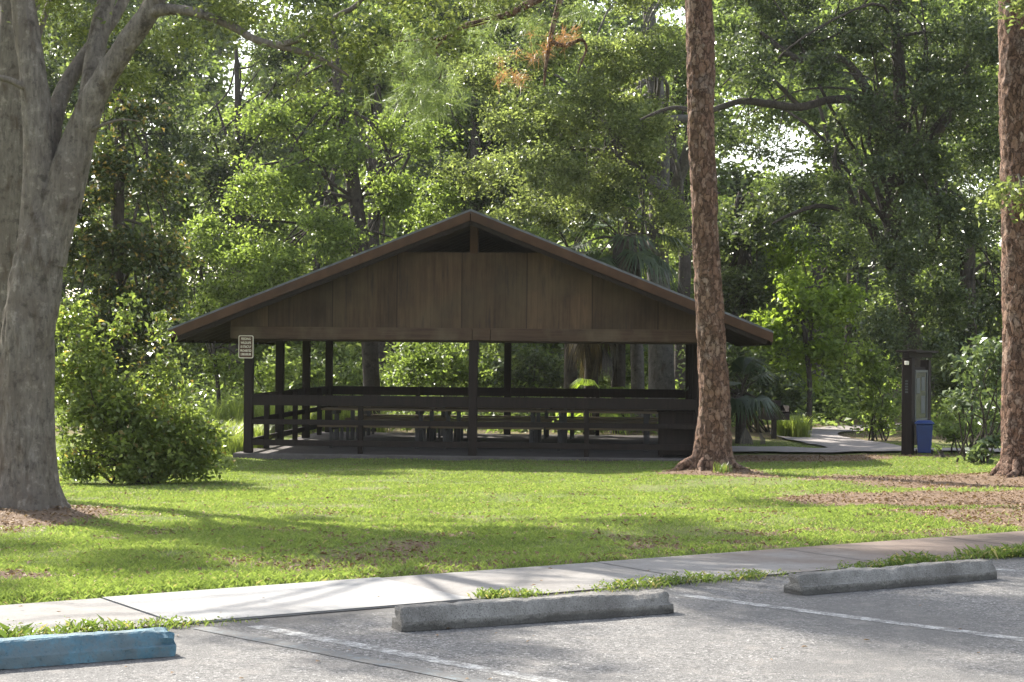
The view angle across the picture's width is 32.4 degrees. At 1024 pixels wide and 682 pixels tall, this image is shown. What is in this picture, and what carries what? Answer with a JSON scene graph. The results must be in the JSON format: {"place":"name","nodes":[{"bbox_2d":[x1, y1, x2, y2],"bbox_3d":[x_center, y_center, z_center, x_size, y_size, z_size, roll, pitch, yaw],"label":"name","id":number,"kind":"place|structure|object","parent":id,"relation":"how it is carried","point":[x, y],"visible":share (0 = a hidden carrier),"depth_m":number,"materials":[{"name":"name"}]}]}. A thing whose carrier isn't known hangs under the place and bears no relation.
{"place":"outdoors","nodes":[
{"label":"outdoors","id":0,"kind":"place"},
{"bbox_2d":[0,555,1023,681],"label":"parking lot","id":1,"kind":"structure","parent":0,"point":[690,639],"depth_m":9.75,"materials":[{"name":"grey asphalt"}]},
{"bbox_2d":[0,627,175,668],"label":"wheel stop","id":2,"kind":"object","parent":1,"relation":"on","point":[29,651],"visible":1,"depth_m":9.07,"materials":[{"name":"blue paint"}]},
{"bbox_2d":[193,626,495,681],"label":"parking line","id":3,"kind":"object","parent":1,"relation":"on","point":[386,663],"visible":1,"depth_m":9.32,"materials":[{"name":"white paint"}]},
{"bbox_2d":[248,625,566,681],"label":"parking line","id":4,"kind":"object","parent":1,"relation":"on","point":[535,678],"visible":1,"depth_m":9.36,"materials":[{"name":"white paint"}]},
{"bbox_2d":[391,589,673,631],"bbox_3d":[0.151,1.613,10.635,1.850,0.144,0.225,1,0,-27],"label":"wheel stop","id":5,"kind":"object","parent":1,"relation":"on","point":[482,612],"visible":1,"depth_m":10.52,"materials":[{"name":"concrete"}]},
{"bbox_2d":[109,558,971,630],"bbox_3d":[0.825,1.699,12.310,75.000,0.001,0.280,1,0,-33],"label":"soil strip","id":6,"kind":"object","parent":1,"relation":"on","point":[386,607],"visible":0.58,"depth_m":10.89,"materials":[{"name":"brown soil"}]},
{"bbox_2d":[0,542,1023,637],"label":"edge weeds","id":7,"kind":"object","parent":6,"relation":"on","point":[1007,551],"visible":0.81,"depth_m":12.13,"materials":[{"name":"green plant"}]},
{"bbox_2d":[673,593,1023,640],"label":"parking line","id":8,"kind":"object","parent":1,"relation":"on","point":[864,618],"visible":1,"depth_m":10.84,"materials":[{"name":"white paint"}]},
{"bbox_2d":[784,559,996,594],"bbox_3d":[2.685,1.646,12.381,1.860,0.142,0.224,1,0,-32],"label":"wheel stop","id":9,"kind":"object","parent":1,"relation":"on","point":[850,579],"visible":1,"depth_m":12.25,"materials":[{"name":"concrete"}]},
{"bbox_2d":[996,568,1023,571],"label":"parking line","id":10,"kind":"object","parent":1,"relation":"on","point":[1010,570],"visible":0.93,"depth_m":13.29,"materials":[{"name":"white paint"}]},
{"bbox_2d":[0,531,1023,634],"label":"sidewalk","id":11,"kind":"structure","parent":0,"point":[292,599],"depth_m":12.04,"materials":[{"name":"concrete"}]},
{"bbox_2d":[0,367,1023,604],"bbox_3d":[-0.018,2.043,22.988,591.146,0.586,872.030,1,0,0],"label":"lawn","id":12,"kind":"structure","parent":0,"point":[773,454],"depth_m":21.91,"materials":[{"name":"green plant"}]},
{"bbox_2d":[0,0,62,339],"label":"broadleaf tree","id":13,"kind":"object","parent":12,"relation":"on","point":[11,150],"visible":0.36,"depth_m":22.32,"materials":[{"name":"grey plant"}]},
{"bbox_2d":[38,0,227,401],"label":"sweetgum tree","id":14,"kind":"object","parent":12,"relation":"on","point":[195,151],"visible":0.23,"depth_m":52.04,"materials":[{"name":"green plant"}]},
{"bbox_2d":[54,85,221,441],"bbox_3d":[-7.663,-1.340,34.378,4.063,7.341,2.678,1,0,0],"label":"magnolia tree","id":15,"kind":"object","parent":12,"relation":"on","point":[156,251],"visible":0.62,"depth_m":34.22,"materials":[{"name":"green plant"}]},
{"bbox_2d":[54,287,239,485],"bbox_3d":[-5.625,0.687,25.947,3.246,2.983,2.161,1,0,0],"label":"flowering shrub","id":16,"kind":"object","parent":12,"relation":"on","point":[141,442],"visible":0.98,"depth_m":25.74,"materials":[{"name":"green plant"}]},
{"bbox_2d":[154,248,299,418],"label":"understory tree","id":17,"kind":"object","parent":12,"relation":"on","point":[216,367],"visible":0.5,"depth_m":44.46,"materials":[{"name":"green plant"}]},
{"bbox_2d":[142,24,317,399],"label":"sweetgum tree","id":18,"kind":"object","parent":12,"relation":"on","point":[224,171],"visible":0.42,"depth_m":59.84,"materials":[{"name":"green plant"}]},
{"bbox_2d":[190,417,275,454],"bbox_3d":[-5.620,1.891,35.426,2.110,0.712,3.580,1,0,0],"label":"tall grass clump","id":19,"kind":"object","parent":12,"relation":"on","point":[235,445],"visible":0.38,"depth_m":34.55,"materials":[{"name":"green plant"}]},
{"bbox_2d":[0,0,553,510],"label":"forked tree","id":20,"kind":"object","parent":12,"relation":"on","point":[56,172],"visible":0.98,"depth_m":18.40,"materials":[{"name":"grey plant"}]},
{"bbox_2d":[178,396,399,433],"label":"tall grass clump","id":21,"kind":"object","parent":12,"relation":"on","point":[239,413],"visible":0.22,"depth_m":43.74,"materials":[{"name":"green plant"}]},
{"bbox_2d":[178,24,475,431],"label":"maple tree","id":22,"kind":"object","parent":12,"relation":"on","point":[392,199],"visible":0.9,"depth_m":43.94,"materials":[{"name":"green plant"}]},
{"bbox_2d":[258,344,402,406],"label":"thicket shrub","id":23,"kind":"object","parent":12,"relation":"on","point":[350,379],"visible":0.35,"depth_m":51.83,"materials":[{"name":"green plant"}]},
{"bbox_2d":[271,0,503,383],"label":"hickory tree","id":24,"kind":"object","parent":12,"relation":"on","point":[379,86],"visible":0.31,"depth_m":57.74,"materials":[{"name":"green plant"}]},
{"bbox_2d":[379,342,512,396],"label":"thicket shrub","id":25,"kind":"object","parent":12,"relation":"on","point":[441,372],"visible":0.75,"depth_m":49.50,"materials":[{"name":"green plant"}]},
{"bbox_2d":[168,209,773,461],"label":"picnic pavilion","id":26,"kind":"structure","parent":12,"relation":"on","point":[473,278],"depth_m":32.95,"materials":[{"name":"wood"}]},
{"bbox_2d":[238,335,253,357],"bbox_3d":[-5.012,0.110,33.150,0.285,0.430,0.012,0,0,4],"label":"park sign","id":27,"kind":"object","parent":26,"relation":"attached to","point":[245,347],"visible":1,"depth_m":33.15,"materials":[{"name":"white metal"}]},
{"bbox_2d":[317,407,435,448],"bbox_3d":[-2.708,1.754,35.740,2.240,0.778,1.610,0,0,4],"label":"picnic table","id":28,"kind":"object","parent":26,"relation":"on","point":[420,433],"visible":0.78,"depth_m":35.40,"materials":[{"name":"brown wood"}]},
{"bbox_2d":[338,406,445,440],"bbox_3d":[-2.595,1.769,38.088,2.240,0.778,1.610,0,0,4],"label":"picnic table","id":29,"kind":"object","parent":26,"relation":"on","point":[431,434],"visible":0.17,"depth_m":38.09,"materials":[{"name":"paint"}]},
{"bbox_2d":[355,407,456,437],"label":"picnic table","id":30,"kind":"object","parent":26,"relation":"on","point":[440,430],"visible":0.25,"depth_m":40.35,"materials":[{"name":"paint"}]},
{"bbox_2d":[431,408,546,449],"bbox_3d":[-0.436,1.773,35.575,2.240,0.778,1.610,0,0,4],"label":"picnic table","id":31,"kind":"object","parent":26,"relation":"on","point":[447,434],"visible":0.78,"depth_m":35.20,"materials":[{"name":"paint"}]},
{"bbox_2d":[445,407,551,442],"bbox_3d":[-0.291,1.788,37.920,2.240,0.778,1.610,0,0,4],"label":"picnic table","id":32,"kind":"object","parent":26,"relation":"on","point":[458,435],"visible":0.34,"depth_m":37.94,"materials":[{"name":"paint"}]},
{"bbox_2d":[456,409,558,438],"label":"picnic table","id":33,"kind":"object","parent":26,"relation":"on","point":[545,431],"visible":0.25,"depth_m":40.05,"materials":[{"name":"paint"}]},
{"bbox_2d":[545,409,657,451],"bbox_3d":[1.847,1.792,35.409,2.240,0.778,1.610,0,0,5],"label":"picnic table","id":34,"kind":"object","parent":26,"relation":"on","point":[560,435],"visible":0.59,"depth_m":35.00,"materials":[{"name":"paint"}]},
{"bbox_2d":[552,408,656,443],"bbox_3d":[1.997,1.807,37.754,2.240,0.778,1.610,0,0,3],"label":"picnic table","id":35,"kind":"object","parent":26,"relation":"on","point":[577,421],"visible":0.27,"depth_m":38.26,"materials":[{"name":"paint"}]},
{"bbox_2d":[567,409,657,438],"bbox_3d":[2.228,1.823,39.993,2.240,0.778,1.610,0,0,4],"label":"picnic table","id":36,"kind":"object","parent":26,"relation":"on","point":[571,417],"visible":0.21,"depth_m":40.00,"materials":[{"name":"paint"}]},
{"bbox_2d":[657,410,695,456],"bbox_3d":[3.091,1.740,33.213,0.720,0.880,0.660,0,0,4],"label":"bin enclosure","id":37,"kind":"object","parent":26,"relation":"on","point":[677,436],"visible":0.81,"depth_m":32.91,"materials":[{"name":"brown wood"}]},
{"bbox_2d":[0,443,1023,678],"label":"leaf litter","id":38,"kind":"object","parent":12,"relation":"on","point":[909,510],"visible":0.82,"depth_m":18.34,"materials":[{"name":"brown plant"}]},
{"bbox_2d":[37,0,1002,404],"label":"distant wood","id":39,"kind":"object","parent":12,"relation":"on","point":[215,92],"visible":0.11,"depth_m":76.36,"materials":[{"name":"green plant"}]},
{"bbox_2d":[55,344,1001,436],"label":"ground cover","id":40,"kind":"object","parent":12,"relation":"on","point":[946,420],"visible":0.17,"depth_m":51.05,"materials":[{"name":"green plant"}]},
{"bbox_2d":[402,5,565,396],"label":"hickory tree","id":41,"kind":"object","parent":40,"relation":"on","point":[477,204],"visible":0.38,"depth_m":55.87,"materials":[{"name":"green plant"}]},
{"bbox_2d":[478,343,583,415],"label":"thicket shrub","id":42,"kind":"object","parent":12,"relation":"on","point":[531,356],"visible":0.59,"depth_m":49.96,"materials":[{"name":"green plant"}]},
{"bbox_2d":[354,0,747,470],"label":"pine tree","id":43,"kind":"object","parent":12,"relation":"on","point":[713,439],"visible":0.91,"depth_m":27.98,"materials":[{"name":"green plant"}]},
{"bbox_2d":[420,0,692,416],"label":"oak tree","id":44,"kind":"object","parent":12,"relation":"on","point":[652,61],"visible":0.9,"depth_m":43.96,"materials":[{"name":"green plant"}]},
{"bbox_2d":[526,211,620,415],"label":"cabbage palm","id":45,"kind":"object","parent":12,"relation":"on","point":[570,376],"visible":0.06,"depth_m":46.87,"materials":[{"name":"green plant"}]},
{"bbox_2d":[556,378,635,434],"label":"palmetto","id":46,"kind":"object","parent":12,"relation":"on","point":[588,382],"visible":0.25,"depth_m":43.01,"materials":[{"name":"green plant"}]},
{"bbox_2d":[565,249,649,434],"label":"cabbage palm","id":47,"kind":"object","parent":12,"relation":"on","point":[593,360],"visible":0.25,"depth_m":43.61,"materials":[{"name":"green plant"}]},
{"bbox_2d":[565,59,676,432],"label":"slim tree","id":48,"kind":"object","parent":12,"relation":"on","point":[637,364],"visible":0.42,"depth_m":44.88,"materials":[{"name":"green plant"}]},
{"bbox_2d":[566,185,690,433],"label":"cabbage palm","id":49,"kind":"object","parent":12,"relation":"on","point":[649,259],"visible":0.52,"depth_m":44.01,"materials":[{"name":"green plant"}]},
{"bbox_2d":[603,6,736,398],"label":"hickory tree","id":50,"kind":"object","parent":12,"relation":"on","point":[684,271],"visible":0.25,"depth_m":55.86,"materials":[{"name":"green plant"}]},
{"bbox_2d":[712,461,732,473],"bbox_3d":[3.296,1.967,27.509,0.383,0.192,0.440,1,0,0],"label":"grass tuft","id":51,"kind":"object","parent":12,"relation":"on","point":[724,468],"visible":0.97,"depth_m":27.48,"materials":[{"name":"green plant"}]},
{"bbox_2d":[687,357,786,444],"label":"palmetto","id":52,"kind":"object","parent":12,"relation":"on","point":[741,406],"visible":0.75,"depth_m":40.39,"materials":[{"name":"green plant"}]},
{"bbox_2d":[675,342,815,432],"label":"palmetto","id":53,"kind":"object","parent":12,"relation":"on","point":[786,393],"visible":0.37,"depth_m":45.70,"materials":[{"name":"green plant"}]},
{"bbox_2d":[690,167,819,425],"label":"elm tree","id":54,"kind":"object","parent":12,"relation":"on","point":[742,235],"visible":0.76,"depth_m":48.97,"materials":[{"name":"green plant"}]},
{"bbox_2d":[758,400,789,438],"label":"park grill","id":55,"kind":"object","parent":12,"relation":"on","point":[785,410],"visible":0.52,"depth_m":42.64,"materials":[{"name":"black metal"}]},
{"bbox_2d":[777,413,813,437],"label":"tall grass clump","id":56,"kind":"object","parent":12,"relation":"on","point":[795,427],"visible":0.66,"depth_m":43.00,"materials":[{"name":"green plant"}]},
{"bbox_2d":[733,225,875,429],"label":"understory tree","id":57,"kind":"object","parent":12,"relation":"on","point":[797,293],"visible":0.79,"depth_m":47.06,"materials":[{"name":"green plant"}]},
{"bbox_2d":[728,153,886,390],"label":"elm tree","id":58,"kind":"object","parent":12,"relation":"on","point":[822,219],"visible":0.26,"depth_m":61.35,"materials":[{"name":"green plant"}]},
{"bbox_2d":[640,0,1000,444],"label":"live oak tree","id":59,"kind":"object","parent":12,"relation":"on","point":[904,168],"visible":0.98,"depth_m":38.69,"materials":[{"name":"green plant"}]},
{"bbox_2d":[796,360,901,420],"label":"thicket shrub","id":60,"kind":"object","parent":12,"relation":"on","point":[837,386],"visible":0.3,"depth_m":55.46,"materials":[{"name":"green plant"}]},
{"bbox_2d":[841,338,901,440],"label":"vine shrub","id":61,"kind":"object","parent":12,"relation":"on","point":[877,380],"visible":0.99,"depth_m":41.83,"materials":[{"name":"green plant"}]},
{"bbox_2d":[896,350,938,454],"bbox_3d":[8.037,1.263,34.909,0.400,2.145,1.530,0,0,30],"label":"notice board","id":62,"kind":"object","parent":12,"relation":"on","point":[916,393],"visible":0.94,"depth_m":34.36,"materials":[{"name":"wood"}]},
{"bbox_2d":[846,155,1001,430],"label":"elm tree","id":63,"kind":"object","parent":12,"relation":"on","point":[972,275],"visible":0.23,"depth_m":47.88,"materials":[{"name":"green plant"}]},
{"bbox_2d":[915,420,933,454],"bbox_3d":[8.043,1.883,34.335,0.370,0.671,0.370,0,0,12],"label":"recycling bin","id":64,"kind":"object","parent":12,"relation":"on","point":[924,429],"visible":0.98,"depth_m":34.20,"materials":[{"name":"blue plastic"}]},
{"bbox_2d":[932,442,945,457],"bbox_3d":[8.089,2.097,33.107,0.295,0.378,0.417,1,0,-16],"label":"flowering plant","id":65,"kind":"object","parent":12,"relation":"on","point":[941,454],"visible":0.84,"depth_m":33.14,"materials":[{"name":"green plant"}]},
{"bbox_2d":[934,415,992,454],"bbox_3d":[8.987,1.868,34.632,1.332,0.854,1.062,1,0,-31],"label":"ground shrub","id":66,"kind":"object","parent":12,"relation":"on","point":[952,436],"visible":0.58,"depth_m":34.51,"materials":[{"name":"green plant"}]},
{"bbox_2d":[933,332,1001,462],"bbox_3d":[8.274,1.009,31.156,1.602,2.392,2.161,1,0,0],"label":"silvery shrub","id":67,"kind":"object","parent":12,"relation":"on","point":[986,416],"visible":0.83,"depth_m":30.82,"materials":[{"name":"green plant"}]},
{"bbox_2d":[955,431,1000,464],"bbox_3d":[8.201,1.877,30.482,1.055,0.652,0.604,1,0,0],"label":"ground shrub","id":68,"kind":"object","parent":12,"relation":"on","point":[975,452],"visible":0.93,"depth_m":30.41,"materials":[{"name":"green plant"}]},
{"bbox_2d":[961,0,1023,227],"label":"laurel oak tree","id":69,"kind":"object","parent":12,"relation":"on","point":[1001,185],"visible":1,"depth_m":23.17,"materials":[{"name":"green plant"}]},
{"bbox_2d":[987,0,1023,477],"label":"pine tree","id":70,"kind":"object","parent":12,"relation":"on","point":[1010,463],"visible":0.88,"depth_m":25.18,"materials":[{"name":"brown plant"}]},
{"bbox_2d":[66,0,1000,296],"label":"sky","id":71,"kind":"structure","parent":0,"point":[759,167],"materials":[{"name":"white"}]},
{"bbox_2d":[770,424,900,447],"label":"path","id":72,"kind":"structure","parent":0,"point":[828,436],"depth_m":41.30,"materials":[{"name":"concrete"}]},
{"bbox_2d":[732,446,1000,451],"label":"path","id":73,"kind":"structure","parent":0,"point":[783,448],"depth_m":36.74,"materials":[{"name":"concrete"}]}
]}

